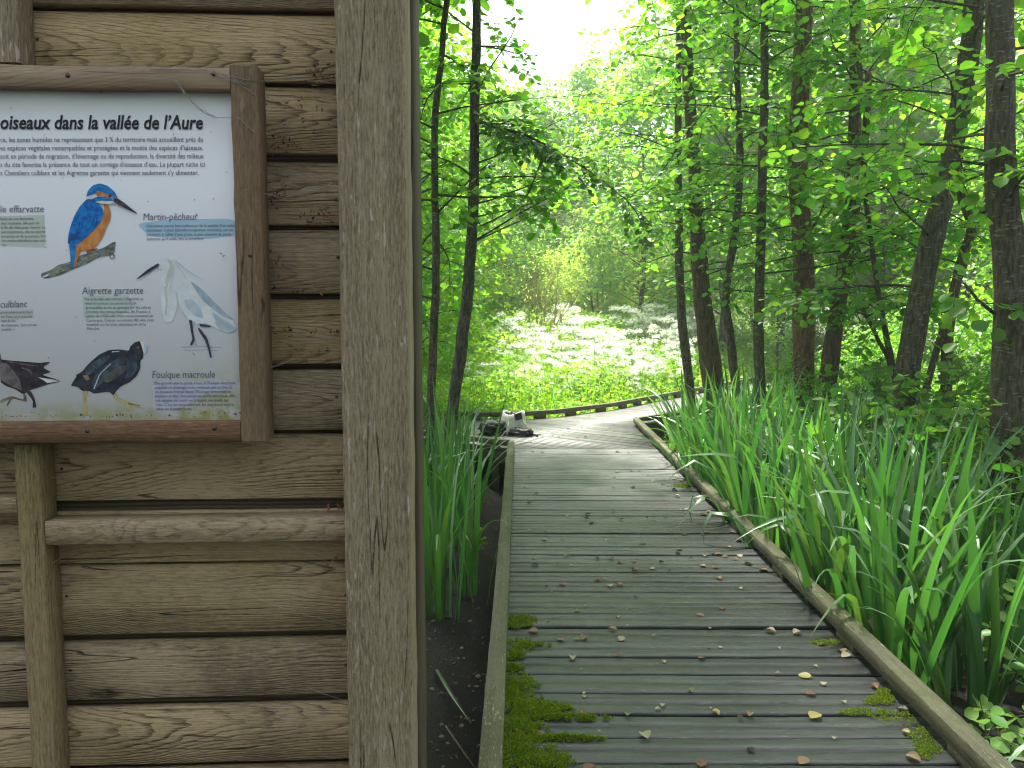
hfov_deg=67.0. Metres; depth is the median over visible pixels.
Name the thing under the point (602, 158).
wood tree
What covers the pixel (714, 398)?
iris clump
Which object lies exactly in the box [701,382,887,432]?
dogwood shrub
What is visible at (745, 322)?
willow bush
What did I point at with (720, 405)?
iris clump
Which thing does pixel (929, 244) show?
alder tree
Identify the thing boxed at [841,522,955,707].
iris clump
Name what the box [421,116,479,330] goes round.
wood tree
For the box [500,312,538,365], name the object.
hogweed plant
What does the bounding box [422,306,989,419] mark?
meadow herbs
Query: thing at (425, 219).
young tree
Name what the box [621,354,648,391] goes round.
hogweed plant
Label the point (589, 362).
hogweed plant
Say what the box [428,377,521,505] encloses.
iris clump
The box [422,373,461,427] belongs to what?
hazel bush
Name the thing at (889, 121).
wood tree
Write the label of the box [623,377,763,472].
iris clump
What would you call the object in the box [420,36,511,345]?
young tree
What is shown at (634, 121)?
wood tree
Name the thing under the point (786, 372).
hazel bush
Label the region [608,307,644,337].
hogweed plant
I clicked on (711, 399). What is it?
iris clump
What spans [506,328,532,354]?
hogweed plant
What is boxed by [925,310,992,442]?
hazel bush
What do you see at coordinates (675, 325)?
hogweed plant
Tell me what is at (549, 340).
hogweed plant
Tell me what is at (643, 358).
hogweed plant
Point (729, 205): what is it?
wood tree
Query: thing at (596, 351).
hogweed plant
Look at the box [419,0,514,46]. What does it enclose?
canopy tree
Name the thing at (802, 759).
fallen leaf
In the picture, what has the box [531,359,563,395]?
hogweed plant
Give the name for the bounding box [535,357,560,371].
hogweed plant
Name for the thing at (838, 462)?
iris clump
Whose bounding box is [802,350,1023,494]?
dogwood shrub
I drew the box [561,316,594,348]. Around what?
hogweed plant
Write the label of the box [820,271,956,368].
hazel bush
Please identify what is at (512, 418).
canvas bag
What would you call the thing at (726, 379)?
iris clump
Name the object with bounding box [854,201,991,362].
willow bush
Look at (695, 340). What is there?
hogweed plant
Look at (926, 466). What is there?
iris clump
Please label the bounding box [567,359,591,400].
hogweed plant
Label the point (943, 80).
wood tree
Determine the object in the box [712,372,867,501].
iris clump
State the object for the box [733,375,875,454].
iris clump
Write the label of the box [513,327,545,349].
hogweed plant
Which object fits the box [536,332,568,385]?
hogweed plant
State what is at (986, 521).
iris clump
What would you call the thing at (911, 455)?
iris clump
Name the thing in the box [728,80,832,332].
wood tree
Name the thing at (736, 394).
iris clump
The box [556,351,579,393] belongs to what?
hogweed plant
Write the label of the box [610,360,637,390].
hogweed plant
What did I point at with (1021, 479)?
iris clump
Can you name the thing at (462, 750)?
twig
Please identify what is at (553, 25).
sky
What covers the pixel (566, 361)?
hogweed plant
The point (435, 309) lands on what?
alder tree
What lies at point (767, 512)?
iris clump
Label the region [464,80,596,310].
wood tree
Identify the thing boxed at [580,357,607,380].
hogweed plant
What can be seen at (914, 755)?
fallen leaf
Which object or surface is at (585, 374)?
hogweed plant
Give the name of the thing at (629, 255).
willow bush
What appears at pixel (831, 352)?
alder tree
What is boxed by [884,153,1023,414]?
alder tree
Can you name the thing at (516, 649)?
moss
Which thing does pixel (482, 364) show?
hogweed plant
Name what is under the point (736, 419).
iris clump
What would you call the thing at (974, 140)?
young tree
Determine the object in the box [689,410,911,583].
iris clump
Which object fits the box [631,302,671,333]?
hogweed plant
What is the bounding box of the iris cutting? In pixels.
[436,669,470,722]
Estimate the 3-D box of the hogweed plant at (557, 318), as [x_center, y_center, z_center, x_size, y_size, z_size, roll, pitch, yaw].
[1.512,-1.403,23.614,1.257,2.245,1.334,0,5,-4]
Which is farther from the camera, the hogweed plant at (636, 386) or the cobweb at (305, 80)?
the hogweed plant at (636, 386)
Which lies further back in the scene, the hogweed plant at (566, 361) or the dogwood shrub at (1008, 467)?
the hogweed plant at (566, 361)
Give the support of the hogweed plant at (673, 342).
on the ground at (444, 708)
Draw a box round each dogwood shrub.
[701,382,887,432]
[745,396,956,476]
[791,363,933,427]
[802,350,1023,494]
[812,318,1023,493]
[812,389,1023,512]
[914,422,1023,579]
[932,400,1023,495]
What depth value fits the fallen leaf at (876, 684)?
3.36 m
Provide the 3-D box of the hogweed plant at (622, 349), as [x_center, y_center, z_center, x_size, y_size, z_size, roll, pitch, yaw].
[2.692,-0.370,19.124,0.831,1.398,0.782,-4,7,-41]
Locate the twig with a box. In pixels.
[445,725,474,767]
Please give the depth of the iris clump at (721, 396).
8.42 m
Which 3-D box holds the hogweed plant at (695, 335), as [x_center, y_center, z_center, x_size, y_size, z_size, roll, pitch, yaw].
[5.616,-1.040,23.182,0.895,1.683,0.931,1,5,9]
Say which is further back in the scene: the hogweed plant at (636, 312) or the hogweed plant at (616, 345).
the hogweed plant at (636, 312)
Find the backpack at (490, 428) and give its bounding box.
[477,419,538,436]
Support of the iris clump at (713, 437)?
on the ground at (444, 708)
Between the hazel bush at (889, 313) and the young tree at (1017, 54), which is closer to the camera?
the young tree at (1017, 54)
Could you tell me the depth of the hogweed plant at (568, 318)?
23.26 m
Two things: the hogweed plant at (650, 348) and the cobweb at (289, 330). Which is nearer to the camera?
the cobweb at (289, 330)
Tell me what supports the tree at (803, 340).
on the ground at (444, 708)
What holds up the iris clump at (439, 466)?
on the ground at (444, 708)
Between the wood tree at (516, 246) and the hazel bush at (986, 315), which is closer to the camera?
the hazel bush at (986, 315)
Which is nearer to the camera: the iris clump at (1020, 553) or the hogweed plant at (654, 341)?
the iris clump at (1020, 553)
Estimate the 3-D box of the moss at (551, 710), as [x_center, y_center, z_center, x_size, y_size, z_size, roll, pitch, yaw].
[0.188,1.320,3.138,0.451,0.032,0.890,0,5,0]
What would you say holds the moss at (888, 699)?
on the boardwalk
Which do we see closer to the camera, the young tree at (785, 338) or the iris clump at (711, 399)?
the iris clump at (711, 399)
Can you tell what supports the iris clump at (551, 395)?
on the ground at (444, 708)
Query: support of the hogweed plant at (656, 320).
on the ground at (444, 708)
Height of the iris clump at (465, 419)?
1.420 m
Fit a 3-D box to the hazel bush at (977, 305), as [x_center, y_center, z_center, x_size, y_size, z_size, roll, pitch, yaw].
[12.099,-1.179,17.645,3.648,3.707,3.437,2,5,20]
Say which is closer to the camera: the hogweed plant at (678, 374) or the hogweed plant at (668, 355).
the hogweed plant at (678, 374)
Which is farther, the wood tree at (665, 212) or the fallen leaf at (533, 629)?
the wood tree at (665, 212)
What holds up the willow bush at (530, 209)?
on the ground at (444, 708)
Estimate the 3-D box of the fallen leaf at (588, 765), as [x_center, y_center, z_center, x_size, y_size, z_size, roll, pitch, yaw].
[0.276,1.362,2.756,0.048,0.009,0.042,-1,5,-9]
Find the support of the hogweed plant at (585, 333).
on the ground at (444, 708)
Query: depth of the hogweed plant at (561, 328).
20.05 m
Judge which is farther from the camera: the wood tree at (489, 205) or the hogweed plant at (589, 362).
the wood tree at (489, 205)
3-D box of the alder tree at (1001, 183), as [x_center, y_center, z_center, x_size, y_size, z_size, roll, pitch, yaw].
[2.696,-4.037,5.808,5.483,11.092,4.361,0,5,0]
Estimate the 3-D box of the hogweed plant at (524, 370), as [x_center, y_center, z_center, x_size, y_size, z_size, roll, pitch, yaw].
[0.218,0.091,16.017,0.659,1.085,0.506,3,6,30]
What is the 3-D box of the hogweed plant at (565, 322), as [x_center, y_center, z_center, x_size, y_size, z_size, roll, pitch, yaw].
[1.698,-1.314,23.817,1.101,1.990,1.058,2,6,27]
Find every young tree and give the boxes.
[419,2,561,370]
[419,3,488,360]
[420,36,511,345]
[721,162,839,375]
[895,90,1023,366]
[911,8,1023,348]
[977,51,1023,113]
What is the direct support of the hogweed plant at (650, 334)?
on the ground at (444, 708)
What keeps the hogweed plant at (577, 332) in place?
on the ground at (444, 708)
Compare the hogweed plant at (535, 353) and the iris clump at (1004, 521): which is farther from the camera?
the hogweed plant at (535, 353)
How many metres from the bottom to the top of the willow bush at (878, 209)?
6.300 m
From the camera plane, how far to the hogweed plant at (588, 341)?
19.86 m
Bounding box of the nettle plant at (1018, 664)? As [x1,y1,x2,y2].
[960,578,1023,692]
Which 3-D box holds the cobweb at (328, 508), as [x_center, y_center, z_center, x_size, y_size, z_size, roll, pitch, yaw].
[-0.454,0.441,1.532,0.253,0.418,0.043,0,5,-3]
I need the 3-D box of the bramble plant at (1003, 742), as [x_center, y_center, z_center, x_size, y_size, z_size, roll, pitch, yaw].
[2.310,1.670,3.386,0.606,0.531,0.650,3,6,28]
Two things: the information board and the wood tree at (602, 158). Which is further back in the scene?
the wood tree at (602, 158)
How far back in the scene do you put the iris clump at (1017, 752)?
3.04 m
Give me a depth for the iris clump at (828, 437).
5.69 m
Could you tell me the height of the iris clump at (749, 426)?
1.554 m
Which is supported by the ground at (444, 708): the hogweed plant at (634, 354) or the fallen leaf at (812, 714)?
the hogweed plant at (634, 354)
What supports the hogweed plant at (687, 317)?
on the ground at (444, 708)
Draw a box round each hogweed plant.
[464,362,482,395]
[479,361,512,402]
[482,312,521,357]
[489,339,516,357]
[493,319,526,366]
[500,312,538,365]
[504,342,537,369]
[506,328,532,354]
[507,346,534,358]
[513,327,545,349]
[513,362,539,385]
[516,366,543,404]
[517,331,551,355]
[529,349,559,369]
[530,351,560,370]
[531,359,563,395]
[534,333,555,356]
[534,337,563,364]
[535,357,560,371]
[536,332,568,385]
[538,330,569,353]
[542,325,578,350]
[543,307,581,324]
[545,301,580,326]
[547,341,577,392]
[549,311,579,334]
[555,306,585,339]
[556,306,588,334]
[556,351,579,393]
[560,320,597,382]
[560,340,592,380]
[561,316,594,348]
[561,352,586,390]
[561,359,582,396]
[562,316,599,345]
[562,327,589,340]
[566,373,588,394]
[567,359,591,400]
[573,365,597,401]
[577,356,598,390]
[578,331,609,347]
[578,334,596,355]
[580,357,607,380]
[581,315,619,339]
[582,344,615,397]
[586,325,619,348]
[588,347,614,383]
[588,355,607,403]
[590,337,623,358]
[590,343,621,360]
[591,327,626,348]
[596,330,625,346]
[597,351,629,398]
[600,336,629,355]
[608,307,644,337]
[608,341,635,387]
[610,304,652,338]
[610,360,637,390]
[612,329,642,355]
[612,343,642,362]
[612,363,624,399]
[615,328,643,344]
[615,352,635,369]
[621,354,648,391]
[623,321,647,339]
[624,359,653,382]
[625,378,640,397]
[626,363,655,396]
[627,352,653,364]
[628,303,670,362]
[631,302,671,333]
[632,322,659,346]
[632,377,651,389]
[633,345,659,362]
[636,311,672,340]
[637,357,665,393]
[637,363,654,386]
[638,304,676,341]
[638,332,675,384]
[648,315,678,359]
[648,320,677,356]
[649,313,676,359]
[651,347,680,377]
[652,367,673,391]
[653,308,676,330]
[657,355,682,387]
[660,324,690,379]
[661,336,680,362]
[663,318,695,340]
[665,331,690,368]
[665,351,695,383]
[666,343,695,383]
[669,338,693,380]
[676,307,696,355]
[688,322,696,345]
[690,336,699,386]
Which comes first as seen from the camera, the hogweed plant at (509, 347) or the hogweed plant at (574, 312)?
the hogweed plant at (509, 347)
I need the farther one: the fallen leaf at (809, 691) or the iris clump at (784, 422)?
the iris clump at (784, 422)
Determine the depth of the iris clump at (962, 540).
4.98 m
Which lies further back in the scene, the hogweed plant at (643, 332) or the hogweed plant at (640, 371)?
the hogweed plant at (643, 332)
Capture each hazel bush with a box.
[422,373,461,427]
[765,351,860,411]
[814,325,970,415]
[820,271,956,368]
[838,318,932,384]
[843,352,958,427]
[855,306,973,393]
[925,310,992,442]
[934,298,992,432]
[956,279,992,363]
[965,352,990,441]
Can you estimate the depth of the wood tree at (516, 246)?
29.89 m
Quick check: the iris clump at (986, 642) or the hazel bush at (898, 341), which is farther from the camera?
the hazel bush at (898, 341)
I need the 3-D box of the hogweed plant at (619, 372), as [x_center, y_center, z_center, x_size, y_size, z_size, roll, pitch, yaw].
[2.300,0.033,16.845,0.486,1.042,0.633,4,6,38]
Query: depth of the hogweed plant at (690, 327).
21.99 m
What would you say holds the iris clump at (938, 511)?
on the ground at (444, 708)
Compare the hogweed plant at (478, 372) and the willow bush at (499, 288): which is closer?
the hogweed plant at (478, 372)
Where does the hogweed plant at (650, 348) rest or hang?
on the ground at (444, 708)
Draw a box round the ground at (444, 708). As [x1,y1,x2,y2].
[426,318,1023,767]
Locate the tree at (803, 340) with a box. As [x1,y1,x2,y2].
[650,0,915,412]
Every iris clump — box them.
[423,375,495,477]
[424,397,495,569]
[424,409,476,494]
[424,443,513,622]
[426,389,547,550]
[427,419,528,603]
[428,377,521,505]
[526,381,561,417]
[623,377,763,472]
[631,375,808,499]
[640,369,732,465]
[642,371,777,490]
[648,359,763,449]
[649,369,758,484]
[656,367,795,446]
[659,389,850,523]
[661,390,837,530]
[676,370,807,421]
[676,382,760,441]
[679,401,866,543]
[680,372,782,431]
[681,386,767,454]
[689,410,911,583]
[700,359,811,422]
[701,359,792,418]
[711,365,834,447]
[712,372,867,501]
[719,368,825,504]
[719,379,877,515]
[726,391,936,575]
[728,379,951,589]
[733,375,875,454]
[733,396,984,610]
[735,422,1023,628]
[748,399,1023,590]
[754,421,1020,658]
[759,375,912,481]
[763,377,860,454]
[780,383,964,495]
[802,392,836,429]
[807,401,1022,628]
[808,398,1003,536]
[810,448,1023,686]
[812,412,912,459]
[828,397,1023,561]
[833,472,1023,717]
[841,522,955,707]
[861,411,947,491]
[875,423,982,516]
[898,424,978,488]
[905,436,1009,512]
[914,449,1017,609]
[921,450,1016,645]
[926,445,1023,582]
[927,453,1023,683]
[989,530,1023,587]
[1004,639,1023,762]
[1008,451,1023,481]
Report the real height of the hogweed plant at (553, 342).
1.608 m
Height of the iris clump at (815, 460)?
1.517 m
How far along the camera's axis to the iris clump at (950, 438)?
6.30 m
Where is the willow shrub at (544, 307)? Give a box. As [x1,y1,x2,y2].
[475,225,610,371]
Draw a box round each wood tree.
[419,1,523,304]
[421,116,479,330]
[423,74,562,336]
[444,116,532,290]
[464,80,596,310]
[474,157,574,315]
[502,110,590,303]
[517,54,658,305]
[517,127,658,308]
[549,46,730,342]
[589,0,845,358]
[605,132,713,313]
[662,0,926,360]
[668,87,778,311]
[710,110,910,325]
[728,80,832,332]
[744,0,1023,323]
[758,0,978,337]
[835,41,985,293]
[846,0,1023,335]
[903,22,1022,335]
[965,12,1023,288]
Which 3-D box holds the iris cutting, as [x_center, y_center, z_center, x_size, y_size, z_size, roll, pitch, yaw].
[-0.314,1.614,4.013,0.027,0.041,0.544,-2,5,-23]
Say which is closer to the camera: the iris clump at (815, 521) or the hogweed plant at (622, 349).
the iris clump at (815, 521)
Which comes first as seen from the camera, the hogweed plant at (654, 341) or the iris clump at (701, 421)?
the iris clump at (701, 421)
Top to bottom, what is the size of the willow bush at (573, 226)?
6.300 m
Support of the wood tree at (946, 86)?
on the ground at (444, 708)
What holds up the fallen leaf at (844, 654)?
on the boardwalk
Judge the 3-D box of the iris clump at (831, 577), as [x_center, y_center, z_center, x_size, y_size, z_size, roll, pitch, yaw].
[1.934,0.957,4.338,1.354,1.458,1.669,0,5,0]
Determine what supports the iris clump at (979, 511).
on the ground at (444, 708)
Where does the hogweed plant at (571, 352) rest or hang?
on the ground at (444, 708)
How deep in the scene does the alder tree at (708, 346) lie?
11.12 m
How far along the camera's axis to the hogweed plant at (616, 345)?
19.07 m
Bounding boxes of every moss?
[503,661,614,767]
[507,636,551,659]
[508,613,538,629]
[670,481,691,487]
[809,638,942,759]
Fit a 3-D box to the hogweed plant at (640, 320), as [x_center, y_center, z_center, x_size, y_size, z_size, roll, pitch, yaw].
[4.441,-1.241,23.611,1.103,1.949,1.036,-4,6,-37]
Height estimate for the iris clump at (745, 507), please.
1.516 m
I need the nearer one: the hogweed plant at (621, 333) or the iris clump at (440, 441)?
the iris clump at (440, 441)
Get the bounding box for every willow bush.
[428,191,517,338]
[431,209,527,351]
[451,201,564,326]
[494,238,586,339]
[509,209,629,328]
[529,223,649,339]
[564,187,694,324]
[596,206,746,343]
[684,227,824,350]
[774,195,911,352]
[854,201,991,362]
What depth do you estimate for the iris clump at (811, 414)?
8.49 m
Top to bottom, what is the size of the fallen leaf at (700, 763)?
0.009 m
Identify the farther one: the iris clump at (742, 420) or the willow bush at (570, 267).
the willow bush at (570, 267)
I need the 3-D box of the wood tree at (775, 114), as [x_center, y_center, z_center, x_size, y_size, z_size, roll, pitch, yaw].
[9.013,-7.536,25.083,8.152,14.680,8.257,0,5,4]
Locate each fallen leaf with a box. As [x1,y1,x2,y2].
[528,627,539,630]
[583,763,594,767]
[639,730,650,738]
[695,760,707,766]
[747,747,754,751]
[798,672,812,677]
[798,756,809,763]
[804,689,814,693]
[808,711,821,718]
[841,651,850,656]
[871,682,878,687]
[896,705,909,710]
[903,751,920,760]
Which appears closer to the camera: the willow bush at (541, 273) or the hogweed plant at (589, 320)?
the hogweed plant at (589, 320)
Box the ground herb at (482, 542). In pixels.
[463,527,487,549]
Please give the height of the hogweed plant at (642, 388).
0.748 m
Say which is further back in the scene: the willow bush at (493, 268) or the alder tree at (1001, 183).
the willow bush at (493, 268)
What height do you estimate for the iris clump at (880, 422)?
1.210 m
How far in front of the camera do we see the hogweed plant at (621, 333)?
20.39 m
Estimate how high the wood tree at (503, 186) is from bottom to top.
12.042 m
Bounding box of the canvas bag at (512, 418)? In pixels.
[501,410,541,435]
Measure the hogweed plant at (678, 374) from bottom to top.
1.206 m
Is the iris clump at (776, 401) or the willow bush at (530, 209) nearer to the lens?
the iris clump at (776, 401)
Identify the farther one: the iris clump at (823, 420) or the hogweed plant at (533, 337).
the hogweed plant at (533, 337)
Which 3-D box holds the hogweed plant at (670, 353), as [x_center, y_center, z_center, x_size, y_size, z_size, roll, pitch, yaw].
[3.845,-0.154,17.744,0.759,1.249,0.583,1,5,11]
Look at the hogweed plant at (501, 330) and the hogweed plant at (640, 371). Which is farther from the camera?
the hogweed plant at (501, 330)
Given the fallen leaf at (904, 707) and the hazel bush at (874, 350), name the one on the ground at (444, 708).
the hazel bush at (874, 350)
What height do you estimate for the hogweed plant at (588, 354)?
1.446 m
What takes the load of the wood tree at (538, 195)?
on the ground at (444, 708)
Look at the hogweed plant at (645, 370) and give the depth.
16.81 m
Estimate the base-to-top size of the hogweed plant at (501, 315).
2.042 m
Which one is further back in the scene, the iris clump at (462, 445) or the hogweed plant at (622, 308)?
the hogweed plant at (622, 308)
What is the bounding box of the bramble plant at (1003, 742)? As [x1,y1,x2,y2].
[964,693,1023,764]
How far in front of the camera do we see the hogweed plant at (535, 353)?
17.08 m
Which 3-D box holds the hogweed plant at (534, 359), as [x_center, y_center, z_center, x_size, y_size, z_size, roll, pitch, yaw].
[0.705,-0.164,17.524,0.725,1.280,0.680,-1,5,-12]
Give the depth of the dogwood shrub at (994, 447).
5.59 m
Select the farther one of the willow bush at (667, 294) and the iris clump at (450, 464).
the willow bush at (667, 294)
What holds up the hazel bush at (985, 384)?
on the ground at (444, 708)
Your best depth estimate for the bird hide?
1.51 m
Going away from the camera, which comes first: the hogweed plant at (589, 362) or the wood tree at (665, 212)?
the hogweed plant at (589, 362)
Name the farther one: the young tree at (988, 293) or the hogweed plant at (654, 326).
the hogweed plant at (654, 326)
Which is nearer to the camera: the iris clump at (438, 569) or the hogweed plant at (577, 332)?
the iris clump at (438, 569)
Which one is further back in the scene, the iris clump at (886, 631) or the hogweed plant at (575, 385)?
the hogweed plant at (575, 385)
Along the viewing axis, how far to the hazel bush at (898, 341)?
14.14 m
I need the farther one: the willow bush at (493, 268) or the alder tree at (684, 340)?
the willow bush at (493, 268)
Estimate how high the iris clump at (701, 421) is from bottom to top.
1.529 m
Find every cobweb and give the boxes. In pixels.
[51,249,336,562]
[149,62,334,227]
[223,502,345,701]
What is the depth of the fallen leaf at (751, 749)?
2.86 m
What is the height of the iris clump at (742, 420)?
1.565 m
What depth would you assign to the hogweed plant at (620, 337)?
20.20 m
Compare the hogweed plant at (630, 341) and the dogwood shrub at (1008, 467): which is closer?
the dogwood shrub at (1008, 467)
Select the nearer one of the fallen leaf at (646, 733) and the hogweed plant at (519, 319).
the fallen leaf at (646, 733)
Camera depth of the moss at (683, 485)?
7.33 m
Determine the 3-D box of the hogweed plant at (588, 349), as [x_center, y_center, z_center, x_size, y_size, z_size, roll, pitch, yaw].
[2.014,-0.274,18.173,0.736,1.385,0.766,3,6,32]
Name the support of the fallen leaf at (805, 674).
on the boardwalk
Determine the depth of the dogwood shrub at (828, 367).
9.18 m
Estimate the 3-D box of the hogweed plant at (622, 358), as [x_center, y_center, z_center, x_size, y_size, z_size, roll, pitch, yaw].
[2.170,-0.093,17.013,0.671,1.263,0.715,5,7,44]
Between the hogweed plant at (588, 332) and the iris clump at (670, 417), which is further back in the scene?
the hogweed plant at (588, 332)
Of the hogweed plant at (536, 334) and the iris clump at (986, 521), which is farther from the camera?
the hogweed plant at (536, 334)
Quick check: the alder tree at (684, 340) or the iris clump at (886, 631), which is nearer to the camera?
the iris clump at (886, 631)
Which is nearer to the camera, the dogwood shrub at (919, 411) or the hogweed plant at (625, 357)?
the dogwood shrub at (919, 411)
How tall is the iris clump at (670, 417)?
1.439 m
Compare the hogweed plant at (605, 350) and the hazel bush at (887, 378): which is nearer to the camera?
the hazel bush at (887, 378)
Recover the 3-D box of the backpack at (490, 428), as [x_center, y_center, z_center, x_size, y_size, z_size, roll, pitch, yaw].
[-0.061,0.596,10.494,0.870,0.211,0.356,2,5,26]
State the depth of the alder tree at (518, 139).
8.95 m
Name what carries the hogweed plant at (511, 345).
on the ground at (444, 708)
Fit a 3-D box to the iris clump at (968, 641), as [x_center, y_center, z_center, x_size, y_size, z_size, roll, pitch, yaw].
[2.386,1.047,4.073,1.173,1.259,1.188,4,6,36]
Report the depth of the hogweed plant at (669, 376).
17.18 m
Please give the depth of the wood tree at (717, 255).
24.00 m
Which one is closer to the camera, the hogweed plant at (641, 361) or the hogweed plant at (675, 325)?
the hogweed plant at (641, 361)
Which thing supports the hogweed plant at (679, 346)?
on the ground at (444, 708)
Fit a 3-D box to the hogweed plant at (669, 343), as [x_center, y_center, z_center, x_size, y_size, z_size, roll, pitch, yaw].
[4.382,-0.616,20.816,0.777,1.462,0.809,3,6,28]
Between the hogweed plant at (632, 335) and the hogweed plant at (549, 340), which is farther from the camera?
the hogweed plant at (632, 335)
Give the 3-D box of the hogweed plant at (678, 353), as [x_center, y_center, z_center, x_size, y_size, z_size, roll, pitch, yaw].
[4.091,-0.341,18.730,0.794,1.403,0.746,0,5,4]
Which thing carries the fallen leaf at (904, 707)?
on the boardwalk
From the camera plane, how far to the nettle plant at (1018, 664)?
3.95 m
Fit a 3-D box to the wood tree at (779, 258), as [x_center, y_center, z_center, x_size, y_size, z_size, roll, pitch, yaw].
[12.396,-7.009,33.088,9.161,11.653,8.688,-4,6,-36]
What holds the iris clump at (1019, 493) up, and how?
on the ground at (444, 708)
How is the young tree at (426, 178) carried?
on the ground at (444, 708)
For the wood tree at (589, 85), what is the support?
on the ground at (444, 708)
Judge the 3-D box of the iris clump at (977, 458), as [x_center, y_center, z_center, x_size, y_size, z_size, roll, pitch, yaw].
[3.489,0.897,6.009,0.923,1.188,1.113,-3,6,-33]
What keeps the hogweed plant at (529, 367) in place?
on the ground at (444, 708)
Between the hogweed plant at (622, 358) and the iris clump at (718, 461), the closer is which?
the iris clump at (718, 461)
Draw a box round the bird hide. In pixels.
[0,0,425,767]
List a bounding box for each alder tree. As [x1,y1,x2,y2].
[419,0,626,485]
[420,0,680,447]
[560,0,850,425]
[562,0,823,420]
[598,0,879,393]
[611,0,965,409]
[663,0,1019,408]
[719,0,1023,519]
[743,0,1023,454]
[776,183,972,382]
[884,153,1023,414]
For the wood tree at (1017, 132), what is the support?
on the ground at (444, 708)
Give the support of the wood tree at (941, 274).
on the ground at (444, 708)
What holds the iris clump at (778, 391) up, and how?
on the ground at (444, 708)
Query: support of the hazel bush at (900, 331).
on the ground at (444, 708)
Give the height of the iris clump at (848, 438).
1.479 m
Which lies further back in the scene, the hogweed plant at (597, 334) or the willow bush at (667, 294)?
the willow bush at (667, 294)
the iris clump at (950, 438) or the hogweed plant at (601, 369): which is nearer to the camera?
the iris clump at (950, 438)
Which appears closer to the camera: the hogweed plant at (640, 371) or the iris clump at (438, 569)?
the iris clump at (438, 569)
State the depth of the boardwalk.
3.94 m
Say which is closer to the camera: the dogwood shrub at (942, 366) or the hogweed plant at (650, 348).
the dogwood shrub at (942, 366)
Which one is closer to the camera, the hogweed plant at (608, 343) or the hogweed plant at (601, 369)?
the hogweed plant at (601, 369)
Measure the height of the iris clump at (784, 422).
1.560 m
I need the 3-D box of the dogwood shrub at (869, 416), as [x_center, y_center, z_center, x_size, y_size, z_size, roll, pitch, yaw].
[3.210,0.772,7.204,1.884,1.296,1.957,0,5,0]
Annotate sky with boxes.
[427,0,1020,317]
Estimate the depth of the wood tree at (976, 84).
30.27 m
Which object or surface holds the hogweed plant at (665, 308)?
on the ground at (444, 708)
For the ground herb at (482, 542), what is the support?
on the ground at (444, 708)
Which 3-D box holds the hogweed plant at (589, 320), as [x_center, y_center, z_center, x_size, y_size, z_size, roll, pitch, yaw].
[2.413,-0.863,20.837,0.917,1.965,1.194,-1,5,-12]
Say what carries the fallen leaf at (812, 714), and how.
on the boardwalk
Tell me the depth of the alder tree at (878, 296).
8.62 m
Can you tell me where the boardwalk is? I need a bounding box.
[423,371,1014,767]
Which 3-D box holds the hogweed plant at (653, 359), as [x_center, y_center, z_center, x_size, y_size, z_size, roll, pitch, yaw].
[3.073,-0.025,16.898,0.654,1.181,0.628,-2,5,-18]
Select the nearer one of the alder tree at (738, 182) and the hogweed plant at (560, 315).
the alder tree at (738, 182)
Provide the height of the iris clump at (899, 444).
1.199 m
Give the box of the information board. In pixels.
[0,64,273,443]
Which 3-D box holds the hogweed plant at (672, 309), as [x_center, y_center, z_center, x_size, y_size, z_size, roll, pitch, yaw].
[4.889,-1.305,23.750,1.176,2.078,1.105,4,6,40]
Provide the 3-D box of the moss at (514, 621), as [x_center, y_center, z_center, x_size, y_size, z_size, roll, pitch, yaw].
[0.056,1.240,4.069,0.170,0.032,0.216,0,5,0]
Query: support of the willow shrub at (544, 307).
on the ground at (444, 708)
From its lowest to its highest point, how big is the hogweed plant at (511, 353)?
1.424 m
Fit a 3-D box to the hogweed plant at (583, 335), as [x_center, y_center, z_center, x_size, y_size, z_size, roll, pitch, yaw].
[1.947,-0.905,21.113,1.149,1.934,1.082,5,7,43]
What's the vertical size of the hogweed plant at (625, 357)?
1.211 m
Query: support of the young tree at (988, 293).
on the ground at (444, 708)
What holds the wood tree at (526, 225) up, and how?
on the ground at (444, 708)
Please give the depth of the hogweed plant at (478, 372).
15.82 m
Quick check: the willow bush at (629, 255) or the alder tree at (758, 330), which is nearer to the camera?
the alder tree at (758, 330)
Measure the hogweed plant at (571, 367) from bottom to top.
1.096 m
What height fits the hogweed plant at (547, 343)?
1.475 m
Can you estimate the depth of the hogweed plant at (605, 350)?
18.20 m
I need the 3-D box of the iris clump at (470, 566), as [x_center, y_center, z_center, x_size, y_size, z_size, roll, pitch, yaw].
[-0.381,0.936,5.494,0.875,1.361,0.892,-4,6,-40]
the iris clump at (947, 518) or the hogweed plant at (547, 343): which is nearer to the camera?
the iris clump at (947, 518)
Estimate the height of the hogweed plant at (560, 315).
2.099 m
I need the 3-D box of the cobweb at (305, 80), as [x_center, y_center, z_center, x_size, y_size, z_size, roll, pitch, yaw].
[-0.485,-0.449,1.421,0.319,0.312,0.081,-3,6,-27]
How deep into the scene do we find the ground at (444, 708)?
4.49 m
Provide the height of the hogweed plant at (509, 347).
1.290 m
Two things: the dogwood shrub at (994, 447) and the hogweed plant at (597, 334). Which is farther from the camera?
the hogweed plant at (597, 334)

